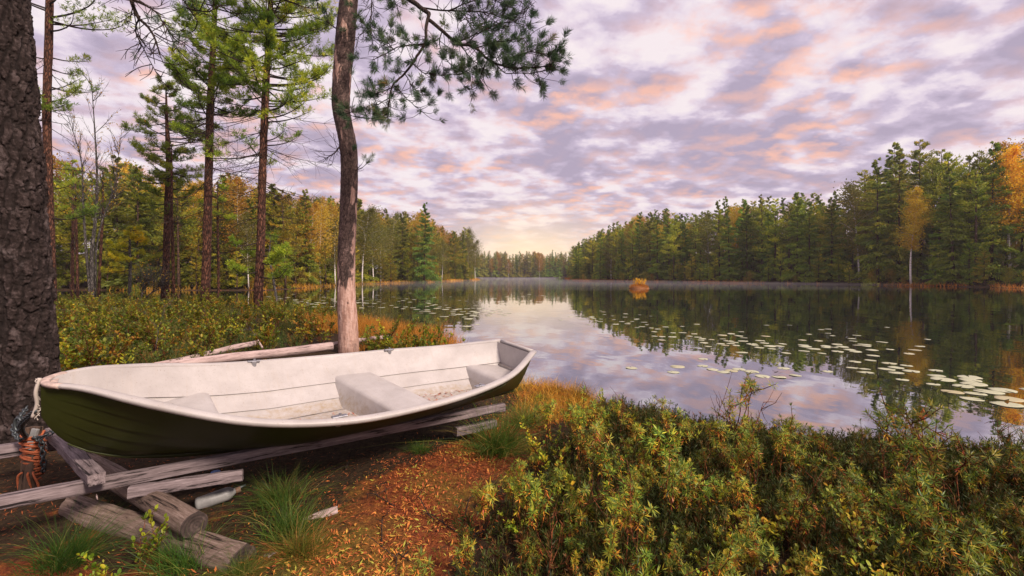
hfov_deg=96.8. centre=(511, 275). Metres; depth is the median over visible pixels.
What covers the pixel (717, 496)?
labrador tea
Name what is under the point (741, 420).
bilberry shrub
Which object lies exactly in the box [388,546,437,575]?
labrador tea
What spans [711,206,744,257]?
birch tree
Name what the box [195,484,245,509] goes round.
bottle
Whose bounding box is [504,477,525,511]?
bilberry shrub
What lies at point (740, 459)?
labrador tea
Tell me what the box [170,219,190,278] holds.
spruce tree
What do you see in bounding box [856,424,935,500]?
labrador tea
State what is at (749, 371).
lily pad
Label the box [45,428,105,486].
timber crossbeam
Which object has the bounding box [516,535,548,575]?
labrador tea
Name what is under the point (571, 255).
pine tree
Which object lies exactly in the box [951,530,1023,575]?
labrador tea
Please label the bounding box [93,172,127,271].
spruce tree
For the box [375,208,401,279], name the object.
spruce tree
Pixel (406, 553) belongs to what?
fallen twig
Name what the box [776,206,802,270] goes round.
pine tree
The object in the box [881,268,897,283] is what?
shore willow
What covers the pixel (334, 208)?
birch tree
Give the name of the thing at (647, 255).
spruce tree
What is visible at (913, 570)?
bilberry shrub
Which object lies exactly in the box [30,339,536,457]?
rowing boat
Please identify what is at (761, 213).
pine tree
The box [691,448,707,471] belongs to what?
labrador tea
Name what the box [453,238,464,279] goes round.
spruce tree
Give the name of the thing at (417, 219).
birch tree
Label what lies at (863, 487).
bilberry shrub
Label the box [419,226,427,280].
spruce tree
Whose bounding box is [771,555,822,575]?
bilberry shrub
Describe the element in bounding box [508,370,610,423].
spit grass
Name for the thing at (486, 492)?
labrador tea
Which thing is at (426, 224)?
birch tree
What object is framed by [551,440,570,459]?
bilberry shrub
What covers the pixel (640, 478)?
labrador tea
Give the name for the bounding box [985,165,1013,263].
spruce tree
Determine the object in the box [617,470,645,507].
labrador tea
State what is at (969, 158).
pine tree
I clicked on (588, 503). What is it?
bare twig
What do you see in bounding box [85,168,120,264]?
spruce tree
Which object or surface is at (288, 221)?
pine tree
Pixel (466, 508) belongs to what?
fallen twig
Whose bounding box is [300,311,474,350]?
marsh grass
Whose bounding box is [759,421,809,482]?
labrador tea
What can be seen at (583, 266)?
spruce tree
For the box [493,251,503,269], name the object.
birch tree
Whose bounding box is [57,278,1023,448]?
water
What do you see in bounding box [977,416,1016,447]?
bare twig
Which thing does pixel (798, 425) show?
labrador tea
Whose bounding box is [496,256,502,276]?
birch tree
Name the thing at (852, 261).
young pine tree
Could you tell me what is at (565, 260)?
pine tree
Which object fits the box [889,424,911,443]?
labrador tea
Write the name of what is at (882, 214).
spruce tree
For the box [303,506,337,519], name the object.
broken branch
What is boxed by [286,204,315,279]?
pine tree
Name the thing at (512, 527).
bilberry shrub
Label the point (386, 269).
young pine tree
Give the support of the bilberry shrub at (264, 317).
on the ground at (322, 459)
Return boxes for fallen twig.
[331,447,356,469]
[365,485,394,505]
[367,535,414,575]
[377,507,392,545]
[414,479,434,519]
[423,509,456,532]
[461,496,473,525]
[468,494,514,539]
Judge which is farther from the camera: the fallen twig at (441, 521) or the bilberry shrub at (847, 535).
the fallen twig at (441, 521)
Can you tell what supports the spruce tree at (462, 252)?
on the ground at (322, 459)
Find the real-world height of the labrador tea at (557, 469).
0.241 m
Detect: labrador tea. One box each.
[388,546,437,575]
[448,526,477,575]
[471,475,507,537]
[498,564,513,575]
[501,459,526,517]
[509,467,556,549]
[513,455,539,488]
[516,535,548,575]
[520,394,557,450]
[526,440,546,472]
[547,463,570,499]
[549,505,587,573]
[550,465,565,482]
[551,479,595,536]
[560,399,582,431]
[569,424,603,475]
[570,550,612,575]
[571,386,608,440]
[582,397,613,465]
[591,492,659,575]
[593,443,626,484]
[594,464,645,544]
[602,534,666,575]
[606,399,623,427]
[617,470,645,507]
[619,411,644,446]
[619,433,648,462]
[627,466,649,499]
[629,448,658,478]
[638,418,677,473]
[638,522,656,567]
[646,394,666,412]
[656,536,695,575]
[657,444,699,530]
[658,399,701,460]
[658,446,723,526]
[663,411,694,425]
[664,457,689,496]
[671,418,698,458]
[671,533,745,575]
[672,528,699,558]
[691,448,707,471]
[696,471,729,504]
[699,416,731,467]
[706,538,760,575]
[709,371,778,440]
[716,466,765,524]
[720,439,739,482]
[721,504,758,544]
[724,503,779,575]
[725,422,765,501]
[735,430,765,468]
[738,427,758,446]
[741,412,762,432]
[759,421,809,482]
[766,403,808,447]
[770,417,798,434]
[776,491,820,551]
[777,473,807,512]
[786,431,826,474]
[790,563,812,575]
[792,547,825,573]
[798,424,837,463]
[805,446,875,496]
[818,485,850,520]
[826,544,861,575]
[834,472,875,532]
[844,483,905,545]
[846,424,871,438]
[848,418,888,447]
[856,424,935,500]
[860,381,953,461]
[868,467,930,513]
[871,495,906,530]
[876,445,949,545]
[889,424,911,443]
[890,558,912,575]
[891,394,1001,513]
[895,517,1019,575]
[904,498,963,553]
[905,457,943,485]
[932,423,970,450]
[947,455,989,510]
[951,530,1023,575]
[956,503,996,538]
[961,513,1015,562]
[963,435,1022,463]
[974,489,1023,530]
[981,443,1023,495]
[995,420,1023,450]
[1001,497,1023,545]
[1012,456,1023,480]
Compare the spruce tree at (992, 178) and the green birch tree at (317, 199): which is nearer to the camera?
the spruce tree at (992, 178)
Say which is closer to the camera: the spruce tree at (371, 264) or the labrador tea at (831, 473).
the labrador tea at (831, 473)
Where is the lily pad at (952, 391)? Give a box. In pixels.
[941,389,964,393]
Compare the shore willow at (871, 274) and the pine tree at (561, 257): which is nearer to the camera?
the shore willow at (871, 274)
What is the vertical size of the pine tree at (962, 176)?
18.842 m
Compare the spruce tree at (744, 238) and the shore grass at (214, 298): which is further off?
the spruce tree at (744, 238)
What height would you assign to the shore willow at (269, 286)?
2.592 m
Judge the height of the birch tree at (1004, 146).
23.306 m
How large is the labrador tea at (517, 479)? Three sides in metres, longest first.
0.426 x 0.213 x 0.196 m
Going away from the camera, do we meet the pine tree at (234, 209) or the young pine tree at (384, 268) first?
the pine tree at (234, 209)
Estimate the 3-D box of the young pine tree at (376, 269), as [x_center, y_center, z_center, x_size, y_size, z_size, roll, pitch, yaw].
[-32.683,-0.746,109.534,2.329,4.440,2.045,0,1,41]
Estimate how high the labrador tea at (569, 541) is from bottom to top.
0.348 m
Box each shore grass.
[109,278,479,290]
[140,295,283,307]
[564,277,1023,287]
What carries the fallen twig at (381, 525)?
on the ground at (322, 459)
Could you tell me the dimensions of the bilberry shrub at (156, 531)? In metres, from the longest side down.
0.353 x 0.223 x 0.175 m
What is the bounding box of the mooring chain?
[10,405,53,472]
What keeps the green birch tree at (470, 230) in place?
on the ground at (322, 459)
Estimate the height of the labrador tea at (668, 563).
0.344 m
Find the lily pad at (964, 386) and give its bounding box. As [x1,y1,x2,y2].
[952,384,974,387]
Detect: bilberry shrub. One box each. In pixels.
[59,331,92,369]
[60,320,76,335]
[69,300,80,317]
[76,550,124,575]
[79,295,105,314]
[82,307,105,321]
[107,332,133,364]
[116,353,134,363]
[124,333,150,362]
[130,504,169,574]
[131,323,152,342]
[133,302,154,317]
[176,342,201,356]
[183,316,199,328]
[203,323,231,347]
[232,317,246,340]
[241,306,249,319]
[254,315,275,343]
[257,312,276,323]
[285,309,296,323]
[287,304,302,326]
[288,326,309,338]
[299,309,308,330]
[311,297,326,315]
[377,314,404,348]
[497,510,527,542]
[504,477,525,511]
[520,417,570,474]
[531,471,543,487]
[534,487,560,531]
[545,424,560,446]
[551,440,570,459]
[565,469,598,506]
[596,387,605,403]
[634,466,654,489]
[647,460,685,503]
[666,525,698,569]
[678,458,703,486]
[686,555,701,575]
[690,493,710,515]
[697,474,727,510]
[709,519,743,557]
[721,532,763,575]
[729,509,784,556]
[730,475,757,502]
[731,414,752,432]
[735,466,757,487]
[768,508,803,543]
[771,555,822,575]
[781,543,806,575]
[806,499,836,530]
[813,564,836,575]
[824,476,916,571]
[830,518,868,547]
[842,550,892,575]
[848,459,894,509]
[852,485,898,516]
[893,560,918,575]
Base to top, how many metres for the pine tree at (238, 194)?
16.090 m
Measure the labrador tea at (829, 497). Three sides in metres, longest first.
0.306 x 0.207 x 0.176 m
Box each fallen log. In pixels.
[154,341,258,362]
[160,342,333,362]
[332,336,383,346]
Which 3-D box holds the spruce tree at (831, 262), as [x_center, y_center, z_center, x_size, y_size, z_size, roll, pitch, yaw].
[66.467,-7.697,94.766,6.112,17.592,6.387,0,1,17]
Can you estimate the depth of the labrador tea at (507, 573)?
2.10 m
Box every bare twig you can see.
[148,293,175,356]
[533,500,574,575]
[549,469,627,536]
[603,459,644,564]
[612,389,630,444]
[685,454,718,530]
[710,373,731,429]
[733,388,781,463]
[795,463,828,550]
[876,432,896,482]
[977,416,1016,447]
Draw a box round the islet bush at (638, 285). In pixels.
[629,278,648,288]
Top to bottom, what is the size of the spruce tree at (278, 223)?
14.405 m
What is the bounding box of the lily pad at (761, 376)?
[755,374,769,377]
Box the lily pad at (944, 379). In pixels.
[930,377,955,381]
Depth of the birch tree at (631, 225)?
148.36 m
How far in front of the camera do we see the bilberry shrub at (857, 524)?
2.39 m
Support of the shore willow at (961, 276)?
on the ground at (322, 459)
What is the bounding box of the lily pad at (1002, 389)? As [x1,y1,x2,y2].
[989,387,1017,392]
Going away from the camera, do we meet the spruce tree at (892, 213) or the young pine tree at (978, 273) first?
the young pine tree at (978, 273)
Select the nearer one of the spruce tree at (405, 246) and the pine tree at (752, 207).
the pine tree at (752, 207)
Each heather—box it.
[56,297,441,370]
[448,392,1023,575]
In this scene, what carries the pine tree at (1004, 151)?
on the ground at (322, 459)
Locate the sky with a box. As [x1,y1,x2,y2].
[31,0,1023,269]
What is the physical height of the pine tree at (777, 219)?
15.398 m
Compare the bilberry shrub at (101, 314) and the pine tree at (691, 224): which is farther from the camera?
the pine tree at (691, 224)
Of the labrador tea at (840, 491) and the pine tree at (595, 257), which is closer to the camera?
the labrador tea at (840, 491)
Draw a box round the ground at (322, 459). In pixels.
[0,239,1023,575]
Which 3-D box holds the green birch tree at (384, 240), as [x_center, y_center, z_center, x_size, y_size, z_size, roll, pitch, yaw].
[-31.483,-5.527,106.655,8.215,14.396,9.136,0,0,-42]
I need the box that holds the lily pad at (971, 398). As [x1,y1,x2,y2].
[959,396,984,400]
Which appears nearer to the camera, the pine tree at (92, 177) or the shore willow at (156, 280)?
the shore willow at (156, 280)
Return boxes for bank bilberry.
[54,287,465,370]
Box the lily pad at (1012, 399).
[994,396,1023,401]
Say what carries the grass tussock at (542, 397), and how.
on the ground at (322, 459)
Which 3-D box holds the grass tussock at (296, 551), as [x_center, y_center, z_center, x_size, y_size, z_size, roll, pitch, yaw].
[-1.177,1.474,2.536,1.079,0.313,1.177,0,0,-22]
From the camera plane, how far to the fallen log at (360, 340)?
9.26 m
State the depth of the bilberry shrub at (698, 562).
2.28 m
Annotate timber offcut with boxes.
[127,469,243,499]
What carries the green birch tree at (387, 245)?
on the ground at (322, 459)
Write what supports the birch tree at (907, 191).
on the ground at (322, 459)
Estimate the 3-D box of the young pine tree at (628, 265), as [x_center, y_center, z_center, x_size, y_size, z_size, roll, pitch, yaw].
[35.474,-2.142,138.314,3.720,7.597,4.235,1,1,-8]
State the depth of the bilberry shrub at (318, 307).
15.07 m
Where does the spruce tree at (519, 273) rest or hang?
on the ground at (322, 459)
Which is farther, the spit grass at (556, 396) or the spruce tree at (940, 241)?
the spruce tree at (940, 241)
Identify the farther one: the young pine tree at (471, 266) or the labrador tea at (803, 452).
the young pine tree at (471, 266)
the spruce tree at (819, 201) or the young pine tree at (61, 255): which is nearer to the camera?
the young pine tree at (61, 255)
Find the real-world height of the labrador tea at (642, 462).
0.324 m
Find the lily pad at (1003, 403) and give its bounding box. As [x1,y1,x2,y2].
[990,401,1023,406]
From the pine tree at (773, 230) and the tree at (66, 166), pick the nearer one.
the tree at (66, 166)
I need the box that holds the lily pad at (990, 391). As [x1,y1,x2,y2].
[973,389,1004,394]
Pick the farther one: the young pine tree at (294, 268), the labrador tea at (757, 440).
the young pine tree at (294, 268)
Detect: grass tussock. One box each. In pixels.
[0,490,166,575]
[61,506,251,575]
[170,534,306,575]
[175,472,355,574]
[199,457,376,553]
[209,497,391,575]
[336,386,585,482]
[396,438,441,454]
[470,393,602,434]
[504,378,542,401]
[526,390,553,401]
[530,378,584,395]
[549,376,609,401]
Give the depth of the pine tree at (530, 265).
370.67 m
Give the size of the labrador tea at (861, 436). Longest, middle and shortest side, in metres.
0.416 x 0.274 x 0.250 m
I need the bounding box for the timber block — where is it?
[453,418,496,436]
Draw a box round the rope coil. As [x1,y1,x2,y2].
[16,430,47,489]
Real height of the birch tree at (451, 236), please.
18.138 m
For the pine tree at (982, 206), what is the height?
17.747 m
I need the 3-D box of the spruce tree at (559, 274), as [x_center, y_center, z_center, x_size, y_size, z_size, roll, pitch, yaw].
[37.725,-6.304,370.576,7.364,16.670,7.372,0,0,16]
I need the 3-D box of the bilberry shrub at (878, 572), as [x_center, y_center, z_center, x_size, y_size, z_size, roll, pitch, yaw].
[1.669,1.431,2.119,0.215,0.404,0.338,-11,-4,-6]
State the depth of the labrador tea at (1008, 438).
3.86 m
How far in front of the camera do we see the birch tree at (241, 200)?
56.34 m
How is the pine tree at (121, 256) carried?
on the ground at (322, 459)
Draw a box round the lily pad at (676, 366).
[670,365,684,367]
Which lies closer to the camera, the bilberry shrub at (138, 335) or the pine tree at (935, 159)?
the bilberry shrub at (138, 335)
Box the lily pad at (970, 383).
[960,381,987,385]
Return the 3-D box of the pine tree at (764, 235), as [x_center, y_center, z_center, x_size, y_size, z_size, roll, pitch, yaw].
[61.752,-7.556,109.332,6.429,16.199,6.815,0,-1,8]
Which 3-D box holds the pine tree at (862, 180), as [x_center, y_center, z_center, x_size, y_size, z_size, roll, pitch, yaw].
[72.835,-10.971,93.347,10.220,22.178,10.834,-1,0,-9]
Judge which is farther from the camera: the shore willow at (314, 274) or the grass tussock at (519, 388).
the shore willow at (314, 274)
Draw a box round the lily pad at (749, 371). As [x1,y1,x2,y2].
[744,370,758,372]
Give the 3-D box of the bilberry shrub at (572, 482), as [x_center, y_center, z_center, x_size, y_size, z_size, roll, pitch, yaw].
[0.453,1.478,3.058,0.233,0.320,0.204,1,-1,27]
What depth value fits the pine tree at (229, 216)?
26.95 m
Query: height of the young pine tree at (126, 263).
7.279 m
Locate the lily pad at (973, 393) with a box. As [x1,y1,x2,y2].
[964,391,986,395]
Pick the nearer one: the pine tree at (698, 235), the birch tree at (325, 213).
the birch tree at (325, 213)
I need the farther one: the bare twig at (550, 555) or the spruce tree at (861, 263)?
the spruce tree at (861, 263)
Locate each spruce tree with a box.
[55,186,86,283]
[63,181,127,288]
[83,154,142,286]
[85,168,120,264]
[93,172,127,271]
[101,165,162,290]
[157,202,190,288]
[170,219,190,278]
[187,188,216,285]
[199,200,243,288]
[214,175,247,278]
[230,198,267,288]
[250,183,297,288]
[291,196,319,284]
[293,188,321,285]
[320,196,338,284]
[355,198,379,283]
[361,211,377,280]
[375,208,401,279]
[389,212,416,281]
[397,216,414,278]
[408,202,441,282]
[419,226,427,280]
[443,238,454,278]
[446,231,462,279]
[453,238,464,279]
[457,231,469,279]
[474,251,480,276]
[475,256,484,277]
[480,251,488,277]
[485,255,490,276]
[492,252,498,277]
[498,253,503,276]
[500,253,509,277]
[508,255,517,277]
[514,260,518,277]
[517,251,523,276]
[517,259,524,277]
[524,251,531,276]
[531,253,537,277]
[534,259,539,277]
[540,254,545,276]
[545,257,549,276]
[548,250,555,276]
[553,253,558,276]
[555,258,561,277]
[570,246,580,279]
[579,241,584,274]
[581,248,587,278]
[584,247,594,278]
[593,239,609,279]
[602,230,613,275]
[614,231,627,278]
[615,233,629,272]
[627,212,645,277]
[631,231,645,279]
[635,212,662,279]
[646,219,668,279]
[658,208,678,279]
[660,209,671,266]
[667,213,690,273]
[672,221,697,281]
[685,219,704,279]
[693,214,705,268]
[704,200,733,275]
[711,196,731,274]
[717,210,740,280]
[724,199,757,279]
[731,204,760,281]
[752,194,773,265]
[752,212,781,281]
[756,195,785,270]
[771,198,787,267]
[778,192,813,282]
[791,202,831,281]
[806,193,821,262]
[810,193,828,264]
[811,206,851,281]
[815,197,849,280]
[826,201,843,256]
[829,189,842,251]
[841,195,868,272]
[845,157,913,284]
[847,181,886,273]
[863,181,913,281]
[874,155,900,256]
[876,148,923,281]
[880,159,914,259]
[881,142,918,250]
[900,150,938,274]
[919,158,952,271]
[919,172,982,285]
[924,166,981,285]
[961,171,995,272]
[962,141,1023,282]
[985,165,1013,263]
[1011,200,1023,283]
[1012,163,1023,265]
[1016,201,1023,271]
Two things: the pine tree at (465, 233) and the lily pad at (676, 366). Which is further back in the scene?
the pine tree at (465, 233)
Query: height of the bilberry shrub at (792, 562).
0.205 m
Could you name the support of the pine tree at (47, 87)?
on the ground at (322, 459)
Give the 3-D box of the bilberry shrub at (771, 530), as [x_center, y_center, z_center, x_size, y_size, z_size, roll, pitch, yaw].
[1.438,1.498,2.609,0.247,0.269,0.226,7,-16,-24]
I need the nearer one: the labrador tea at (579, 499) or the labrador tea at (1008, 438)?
the labrador tea at (579, 499)
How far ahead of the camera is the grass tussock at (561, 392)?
6.33 m
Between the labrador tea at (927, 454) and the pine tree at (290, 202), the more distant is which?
the pine tree at (290, 202)
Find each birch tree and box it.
[53,153,90,268]
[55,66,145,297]
[98,159,144,225]
[110,190,163,251]
[114,161,156,220]
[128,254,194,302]
[154,179,189,227]
[156,181,216,286]
[182,178,203,262]
[183,200,228,269]
[195,179,218,206]
[198,171,271,287]
[214,174,252,205]
[226,210,266,288]
[290,200,336,283]
[291,194,338,215]
[308,197,338,284]
[318,219,338,284]
[322,203,339,275]
[336,220,364,265]
[355,204,387,283]
[357,209,398,280]
[373,222,395,281]
[374,214,392,272]
[377,229,395,267]
[382,211,412,260]
[404,222,412,255]
[406,211,441,252]
[407,212,436,254]
[421,238,440,270]
[434,240,453,273]
[435,224,448,239]
[443,232,460,259]
[461,227,479,260]
[461,235,480,269]
[465,239,487,270]
[489,259,493,272]
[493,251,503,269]
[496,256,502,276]
[505,259,512,277]
[534,252,545,277]
[579,245,589,261]
[600,233,622,278]
[615,224,640,262]
[626,215,641,227]
[653,223,664,259]
[656,211,673,226]
[688,212,729,274]
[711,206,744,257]
[822,178,911,279]
[889,185,939,284]
[897,176,923,233]
[979,178,1023,263]
[980,138,1023,256]
[982,142,1023,275]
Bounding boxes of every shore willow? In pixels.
[147,264,161,286]
[264,267,277,288]
[264,271,277,288]
[275,275,291,287]
[296,269,311,286]
[310,272,318,285]
[619,272,625,280]
[745,271,752,281]
[863,271,878,283]
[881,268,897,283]
[955,273,965,284]
[995,266,1019,285]
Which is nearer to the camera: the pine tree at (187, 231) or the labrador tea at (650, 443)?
the labrador tea at (650, 443)
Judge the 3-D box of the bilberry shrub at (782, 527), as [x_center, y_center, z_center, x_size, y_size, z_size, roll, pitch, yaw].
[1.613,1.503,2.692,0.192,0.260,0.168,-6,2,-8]
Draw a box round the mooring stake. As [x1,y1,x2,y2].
[18,426,42,490]
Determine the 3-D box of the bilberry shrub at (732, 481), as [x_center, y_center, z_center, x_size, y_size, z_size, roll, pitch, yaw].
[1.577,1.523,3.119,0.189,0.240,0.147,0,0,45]
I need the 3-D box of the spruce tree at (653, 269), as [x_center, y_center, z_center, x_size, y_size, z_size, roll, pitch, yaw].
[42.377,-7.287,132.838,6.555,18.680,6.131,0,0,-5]
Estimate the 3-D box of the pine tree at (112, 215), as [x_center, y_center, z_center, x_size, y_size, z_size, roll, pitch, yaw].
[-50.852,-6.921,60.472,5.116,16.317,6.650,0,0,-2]
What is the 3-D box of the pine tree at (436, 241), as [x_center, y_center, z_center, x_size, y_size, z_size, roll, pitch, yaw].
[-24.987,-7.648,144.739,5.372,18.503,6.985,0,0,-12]
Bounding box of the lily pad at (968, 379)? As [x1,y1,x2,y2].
[958,378,981,381]
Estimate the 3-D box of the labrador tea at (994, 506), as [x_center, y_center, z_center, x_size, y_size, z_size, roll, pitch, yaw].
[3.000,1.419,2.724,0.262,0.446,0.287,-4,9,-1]
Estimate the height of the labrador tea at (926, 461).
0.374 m
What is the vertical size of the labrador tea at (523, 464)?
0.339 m
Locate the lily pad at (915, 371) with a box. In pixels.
[903,369,919,372]
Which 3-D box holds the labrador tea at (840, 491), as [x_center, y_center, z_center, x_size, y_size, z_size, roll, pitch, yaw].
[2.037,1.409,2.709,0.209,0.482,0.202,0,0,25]
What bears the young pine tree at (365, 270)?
on the ground at (322, 459)
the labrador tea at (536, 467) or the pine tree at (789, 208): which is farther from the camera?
the pine tree at (789, 208)
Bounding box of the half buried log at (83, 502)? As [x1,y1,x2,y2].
[58,495,256,573]
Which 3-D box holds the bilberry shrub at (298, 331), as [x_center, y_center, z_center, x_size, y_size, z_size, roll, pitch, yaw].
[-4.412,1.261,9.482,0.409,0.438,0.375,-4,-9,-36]
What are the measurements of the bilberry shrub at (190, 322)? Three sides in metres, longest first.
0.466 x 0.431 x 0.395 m
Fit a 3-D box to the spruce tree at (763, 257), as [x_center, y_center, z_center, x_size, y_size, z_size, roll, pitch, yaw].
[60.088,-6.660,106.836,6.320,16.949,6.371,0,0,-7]
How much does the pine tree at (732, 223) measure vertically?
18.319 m
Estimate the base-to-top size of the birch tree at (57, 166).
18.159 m
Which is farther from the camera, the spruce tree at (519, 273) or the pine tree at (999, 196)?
the spruce tree at (519, 273)
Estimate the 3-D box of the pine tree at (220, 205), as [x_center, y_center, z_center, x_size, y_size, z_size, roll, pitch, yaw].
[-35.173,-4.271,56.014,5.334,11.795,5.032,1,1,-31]
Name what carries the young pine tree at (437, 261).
on the ground at (322, 459)
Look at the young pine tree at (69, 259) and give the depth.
54.34 m
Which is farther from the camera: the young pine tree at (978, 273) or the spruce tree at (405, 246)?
the spruce tree at (405, 246)
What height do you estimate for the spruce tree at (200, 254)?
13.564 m
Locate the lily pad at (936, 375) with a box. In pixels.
[927,374,945,376]
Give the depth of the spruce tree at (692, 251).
122.18 m
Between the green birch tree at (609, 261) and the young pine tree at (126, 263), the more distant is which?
the green birch tree at (609, 261)
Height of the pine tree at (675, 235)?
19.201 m
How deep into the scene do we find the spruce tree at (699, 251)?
141.98 m
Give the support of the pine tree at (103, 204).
on the ground at (322, 459)
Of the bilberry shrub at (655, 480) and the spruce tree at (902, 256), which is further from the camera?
the spruce tree at (902, 256)
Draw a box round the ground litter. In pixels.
[0,384,580,575]
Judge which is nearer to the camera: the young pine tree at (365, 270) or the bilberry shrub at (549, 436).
the bilberry shrub at (549, 436)
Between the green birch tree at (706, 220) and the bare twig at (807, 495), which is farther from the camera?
the green birch tree at (706, 220)
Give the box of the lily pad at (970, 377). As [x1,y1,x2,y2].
[957,375,982,378]
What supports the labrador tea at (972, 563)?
on the ground at (322, 459)
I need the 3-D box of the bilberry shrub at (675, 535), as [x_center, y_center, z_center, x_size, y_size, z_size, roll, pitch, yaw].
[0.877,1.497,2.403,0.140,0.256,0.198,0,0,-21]
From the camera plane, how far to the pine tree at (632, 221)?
153.01 m
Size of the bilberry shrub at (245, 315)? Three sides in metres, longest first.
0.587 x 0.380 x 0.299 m
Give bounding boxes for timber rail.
[0,403,505,509]
[0,438,55,458]
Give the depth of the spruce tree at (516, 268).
376.00 m
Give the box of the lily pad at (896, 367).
[888,366,903,368]
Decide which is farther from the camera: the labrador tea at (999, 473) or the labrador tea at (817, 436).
the labrador tea at (817, 436)
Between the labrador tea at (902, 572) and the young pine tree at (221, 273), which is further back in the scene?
the young pine tree at (221, 273)
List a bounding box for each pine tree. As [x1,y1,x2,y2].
[0,0,329,443]
[32,0,138,304]
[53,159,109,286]
[54,167,97,298]
[54,181,99,253]
[55,227,84,287]
[55,234,63,275]
[57,230,86,288]
[58,179,90,298]
[81,166,119,301]
[81,171,104,252]
[97,238,118,286]
[99,225,162,300]
[105,163,151,248]
[107,232,154,282]
[110,192,153,264]
[119,73,205,301]
[130,181,163,259]
[131,191,163,264]
[144,0,356,310]
[145,187,175,264]
[147,0,281,306]
[147,183,202,289]
[148,140,196,303]
[149,243,162,267]
[155,197,197,266]
[160,237,195,288]
[184,227,216,288]
[187,253,201,288]
[195,177,238,300]
[211,194,246,287]
[211,256,227,287]
[221,180,245,259]
[226,178,249,231]
[228,251,244,289]
[242,235,269,285]
[247,183,257,210]
[248,207,275,270]
[250,193,257,209]
[254,196,292,245]
[255,231,294,300]
[257,190,298,235]
[268,189,305,287]
[281,192,301,219]
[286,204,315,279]
[286,233,306,283]
[295,205,316,266]
[310,0,574,353]
[318,238,334,284]
[355,247,364,281]
[356,252,369,282]
[362,213,383,280]
[371,264,378,278]
[376,258,388,281]
[378,255,392,279]
[389,252,398,281]
[391,218,407,274]
[395,226,400,265]
[401,256,414,280]
[404,227,417,267]
[407,226,427,275]
[429,223,440,264]
[432,258,441,278]
[433,240,449,279]
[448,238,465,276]
[451,259,460,278]
[457,227,470,257]
[458,233,467,257]
[461,258,470,278]
[468,265,472,278]
[519,255,527,273]
[527,254,533,271]
[556,252,564,270]
[562,253,568,268]
[568,246,574,264]
[570,245,584,272]
[584,238,599,273]
[587,243,601,272]
[595,261,604,278]
[604,229,626,279]
[613,257,622,278]
[617,228,627,271]
[622,226,640,266]
[622,257,634,280]
[624,220,637,246]
[630,254,639,278]
[637,219,657,264]
[645,220,665,251]
[658,212,685,280]
[663,222,680,263]
[678,213,706,262]
[681,261,687,280]
[682,255,697,280]
[691,210,715,267]
[695,234,705,271]
[696,263,703,280]
[702,263,712,281]
[708,209,732,280]
[708,257,721,281]
[723,203,738,242]
[727,206,749,257]
[736,209,760,271]
[737,200,760,270]
[750,198,777,277]
[751,210,777,269]
[754,216,781,274]
[759,198,792,279]
[769,202,808,279]
[771,247,789,282]
[773,214,786,268]
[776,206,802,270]
[777,197,804,266]
[780,194,809,257]
[790,205,815,275]
[800,203,825,267]
[803,197,817,215]
[809,202,840,261]
[815,205,846,260]
[834,203,849,255]
[838,170,895,270]
[844,242,861,274]
[844,262,853,282]
[889,139,942,255]
[890,168,913,245]
[903,149,965,256]
[904,158,942,273]
[906,158,953,250]
[912,153,989,270]
[912,258,924,278]
[921,241,945,278]
[926,171,989,226]
[934,176,1002,279]
[935,171,1009,284]
[948,155,989,214]
[954,173,991,240]
[963,150,994,198]
[970,250,998,285]
[978,157,1015,266]
[979,147,1020,263]
[993,243,1015,275]
[994,158,1023,274]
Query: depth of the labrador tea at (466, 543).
2.38 m
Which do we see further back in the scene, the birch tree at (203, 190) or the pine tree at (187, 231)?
the birch tree at (203, 190)
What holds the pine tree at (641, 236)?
on the ground at (322, 459)
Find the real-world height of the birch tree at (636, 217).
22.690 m
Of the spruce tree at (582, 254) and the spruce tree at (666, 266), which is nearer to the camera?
the spruce tree at (666, 266)
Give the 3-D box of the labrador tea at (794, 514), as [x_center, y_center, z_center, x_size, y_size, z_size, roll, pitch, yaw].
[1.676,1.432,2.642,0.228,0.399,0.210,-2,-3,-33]
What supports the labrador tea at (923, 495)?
on the ground at (322, 459)
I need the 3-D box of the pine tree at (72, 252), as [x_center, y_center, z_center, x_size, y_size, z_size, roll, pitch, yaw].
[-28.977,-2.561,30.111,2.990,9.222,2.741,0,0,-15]
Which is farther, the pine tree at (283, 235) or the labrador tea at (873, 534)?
the pine tree at (283, 235)
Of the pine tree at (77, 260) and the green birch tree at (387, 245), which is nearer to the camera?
the pine tree at (77, 260)
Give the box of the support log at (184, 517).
[65,451,207,537]
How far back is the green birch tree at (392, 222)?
124.47 m
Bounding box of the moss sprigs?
[234,393,586,575]
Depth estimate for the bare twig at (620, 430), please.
4.31 m
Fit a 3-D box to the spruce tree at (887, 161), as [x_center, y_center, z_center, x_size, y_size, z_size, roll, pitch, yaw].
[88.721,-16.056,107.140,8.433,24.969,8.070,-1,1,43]
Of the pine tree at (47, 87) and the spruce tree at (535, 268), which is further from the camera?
the spruce tree at (535, 268)
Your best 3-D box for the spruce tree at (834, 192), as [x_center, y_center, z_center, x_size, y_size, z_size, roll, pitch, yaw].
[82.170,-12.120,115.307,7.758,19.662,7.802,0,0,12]
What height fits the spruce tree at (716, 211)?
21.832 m
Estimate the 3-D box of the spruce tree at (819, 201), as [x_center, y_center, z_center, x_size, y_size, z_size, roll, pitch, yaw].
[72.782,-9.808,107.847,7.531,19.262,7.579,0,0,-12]
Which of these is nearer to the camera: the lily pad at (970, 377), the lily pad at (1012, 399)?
the lily pad at (1012, 399)
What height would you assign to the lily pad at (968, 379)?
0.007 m
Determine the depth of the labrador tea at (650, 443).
3.60 m
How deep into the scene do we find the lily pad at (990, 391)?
6.66 m
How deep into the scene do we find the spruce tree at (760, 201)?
123.68 m
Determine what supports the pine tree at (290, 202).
on the ground at (322, 459)
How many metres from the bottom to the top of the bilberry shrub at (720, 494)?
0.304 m
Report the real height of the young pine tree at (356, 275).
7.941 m

